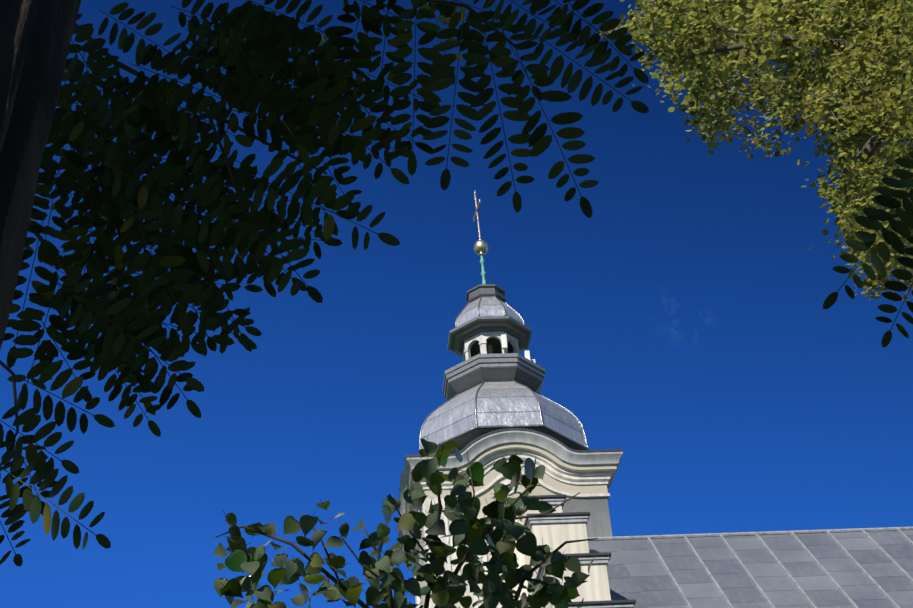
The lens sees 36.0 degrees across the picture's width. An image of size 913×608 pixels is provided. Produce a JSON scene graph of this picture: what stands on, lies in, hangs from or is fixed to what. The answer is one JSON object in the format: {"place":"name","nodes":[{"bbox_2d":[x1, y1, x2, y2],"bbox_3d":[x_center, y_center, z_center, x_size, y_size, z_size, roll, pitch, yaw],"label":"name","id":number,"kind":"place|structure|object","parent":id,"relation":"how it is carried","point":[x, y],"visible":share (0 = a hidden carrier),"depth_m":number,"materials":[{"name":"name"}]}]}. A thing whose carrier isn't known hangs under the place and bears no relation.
{"place":"outdoors","nodes":[
{"label":"outdoors","id":0,"kind":"place"},
{"bbox_2d":[213,438,597,607],"bbox_3d":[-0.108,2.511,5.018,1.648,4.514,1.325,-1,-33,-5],"label":"lime sapling","id":1,"kind":"object","parent":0,"point":[241,557],"depth_m":5.86,"materials":[{"name":"green plant"}]},
{"bbox_2d":[214,438,595,607],"bbox_3d":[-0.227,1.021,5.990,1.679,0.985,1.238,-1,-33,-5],"label":"lime sapling petioles","id":2,"kind":"object","parent":1,"relation":"attached to","point":[415,548],"visible":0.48,"depth_m":5.84,"materials":[{"name":"green plant"}]},
{"bbox_2d":[0,0,912,565],"bbox_3d":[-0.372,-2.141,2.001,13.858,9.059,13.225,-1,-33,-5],"label":"acacia","id":3,"kind":"object","parent":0,"point":[270,34],"depth_m":2.60,"materials":[{"name":"green plant"}]},
{"bbox_2d":[0,0,912,555],"bbox_3d":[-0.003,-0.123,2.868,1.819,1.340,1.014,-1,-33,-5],"label":"acacia stalks","id":4,"kind":"object","parent":3,"relation":"attached to","point":[268,182],"visible":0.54,"depth_m":2.63,"materials":[{"name":"green plant"}]},
{"bbox_2d":[0,0,912,607],"label":"sky","id":5,"kind":"structure","parent":0,"point":[684,324],"materials":[{"name":"blue"}]},
{"bbox_2d":[501,334,535,362],"bbox_3d":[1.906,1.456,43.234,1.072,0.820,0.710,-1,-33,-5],"label":"lantern antennas","id":6,"kind":"object","parent":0,"point":[505,346],"visible":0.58,"depth_m":43.06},
{"bbox_2d":[517,495,635,607],"bbox_3d":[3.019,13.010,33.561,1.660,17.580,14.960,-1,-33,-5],"label":"nave west gable","id":7,"kind":"structure","parent":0,"point":[558,527],"depth_m":35.85,"materials":[{"name":"beige paint"}]},
{"bbox_2d":[588,530,912,607],"bbox_3d":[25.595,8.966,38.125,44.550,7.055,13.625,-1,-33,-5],"label":"roof","id":8,"kind":"structure","parent":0,"point":[636,570],"depth_m":36.03,"materials":[{"name":"grey metal"}]},
{"bbox_2d":[587,527,912,607],"bbox_3d":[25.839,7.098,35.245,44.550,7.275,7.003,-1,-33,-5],"label":"roof seams","id":9,"kind":"object","parent":8,"relation":"attached to","point":[848,554],"visible":0.81,"depth_m":37.30,"materials":[{"name":"grey metal"}]},
{"bbox_2d":[599,0,912,299],"bbox_3d":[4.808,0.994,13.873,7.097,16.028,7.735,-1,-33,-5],"label":"linden","id":10,"kind":"object","parent":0,"point":[794,18],"depth_m":12.50,"materials":[{"name":"green plant"}]},
{"label":"ground","id":11,"kind":"structure","parent":0,"visible":0},
{"bbox_2d":[419,497,612,607],"bbox_3d":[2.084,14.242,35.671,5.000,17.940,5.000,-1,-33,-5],"label":"tower wall","id":12,"kind":"structure","parent":11,"relation":"on","point":[598,524],"depth_m":38.34,"materials":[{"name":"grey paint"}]},
{"bbox_2d":[414,501,474,607],"bbox_3d":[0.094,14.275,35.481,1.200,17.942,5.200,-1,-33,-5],"label":"tower pilasters","id":13,"kind":"object","parent":12,"relation":"attached to","point":[449,566],"visible":0.1,"depth_m":37.57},
{"bbox_2d":[420,480,522,532],"bbox_3d":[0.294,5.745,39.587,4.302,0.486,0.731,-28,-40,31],"label":"tympanum mouldings","id":14,"kind":"object","parent":12,"relation":"attached to","point":[506,482],"visible":0.29,"depth_m":38.66,"materials":[{"name":"white paint"}]},
{"bbox_2d":[474,516,521,607],"bbox_3d":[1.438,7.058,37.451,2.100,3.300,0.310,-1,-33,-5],"label":"window","id":15,"kind":"structure","parent":12,"relation":"in","point":[484,558],"depth_m":37.34,"materials":[{"name":"white"}]},
{"bbox_2d":[421,382,586,453],"bbox_3d":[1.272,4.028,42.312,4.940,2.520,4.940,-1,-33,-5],"label":"dome roof","id":16,"kind":"structure","parent":12,"relation":"on","point":[505,403],"depth_m":40.47,"materials":[{"name":"metal"}]},
{"bbox_2d":[442,353,544,400],"bbox_3d":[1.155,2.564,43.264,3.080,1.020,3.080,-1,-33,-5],"label":"lantern base cornice","id":17,"kind":"structure","parent":16,"relation":"on","point":[469,373],"depth_m":42.20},
{"bbox_2d":[463,331,519,360],"bbox_3d":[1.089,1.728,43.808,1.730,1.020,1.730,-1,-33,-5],"label":"lantern","id":18,"kind":"object","parent":17,"relation":"on","point":[489,342],"visible":0.35,"depth_m":43.60,"materials":[{"name":"paint"}]},
{"bbox_2d":[447,316,531,356],"bbox_3d":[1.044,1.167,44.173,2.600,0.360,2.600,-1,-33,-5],"label":"cornice","id":19,"kind":"structure","parent":18,"relation":"on","point":[509,325],"depth_m":43.49,"materials":[{"name":"grey metal"}]},
{"bbox_2d":[456,296,523,345],"bbox_3d":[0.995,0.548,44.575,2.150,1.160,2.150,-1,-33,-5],"label":"dome","id":20,"kind":"structure","parent":19,"relation":"on","point":[490,306],"depth_m":43.82,"materials":[{"name":"metal"}]},
{"bbox_2d":[466,284,505,303],"bbox_3d":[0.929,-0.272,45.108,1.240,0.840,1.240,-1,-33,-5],"label":"lantern roof cap","id":21,"kind":"object","parent":20,"relation":"on","point":[478,291],"visible":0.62,"depth_m":44.60,"materials":[{"name":"grey metal"}]},
{"bbox_2d":[480,255,485,283],"bbox_3d":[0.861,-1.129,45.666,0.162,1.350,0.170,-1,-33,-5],"label":"spire pole","id":22,"kind":"object","parent":21,"relation":"on","point":[482,262],"visible":0.81,"depth_m":45.57,"materials":[{"name":"teal metal"}]},
{"bbox_2d":[474,238,487,256],"bbox_3d":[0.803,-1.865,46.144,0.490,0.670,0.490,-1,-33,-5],"label":"ball finial","id":23,"kind":"object","parent":22,"relation":"on","point":[480,246],"visible":1,"depth_m":45.95,"materials":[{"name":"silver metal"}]},
{"bbox_2d":[473,191,480,237],"bbox_3d":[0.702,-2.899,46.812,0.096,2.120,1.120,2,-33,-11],"label":"cross","id":24,"kind":"object","parent":23,"relation":"on","point":[477,208],"visible":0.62,"depth_m":46.81,"materials":[{"name":"silver metal"}]},
{"bbox_2d":[455,296,524,327],"bbox_3d":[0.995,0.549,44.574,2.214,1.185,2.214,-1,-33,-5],"label":"roof ribs","id":25,"kind":"object","parent":20,"relation":"attached to","point":[479,305],"visible":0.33,"depth_m":44.15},
{"bbox_2d":[419,380,588,454],"bbox_3d":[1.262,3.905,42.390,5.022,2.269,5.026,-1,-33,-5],"label":"dome ribs","id":26,"kind":"object","parent":16,"relation":"attached to","point":[517,426],"visible":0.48,"depth_m":40.20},
{"bbox_2d":[398,428,623,563],"bbox_3d":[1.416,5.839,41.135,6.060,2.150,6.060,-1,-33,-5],"label":"tower cornice","id":27,"kind":"structure","parent":12,"relation":"attached to","point":[569,473],"depth_m":38.85,"materials":[{"name":"beige paint"}]}
]}

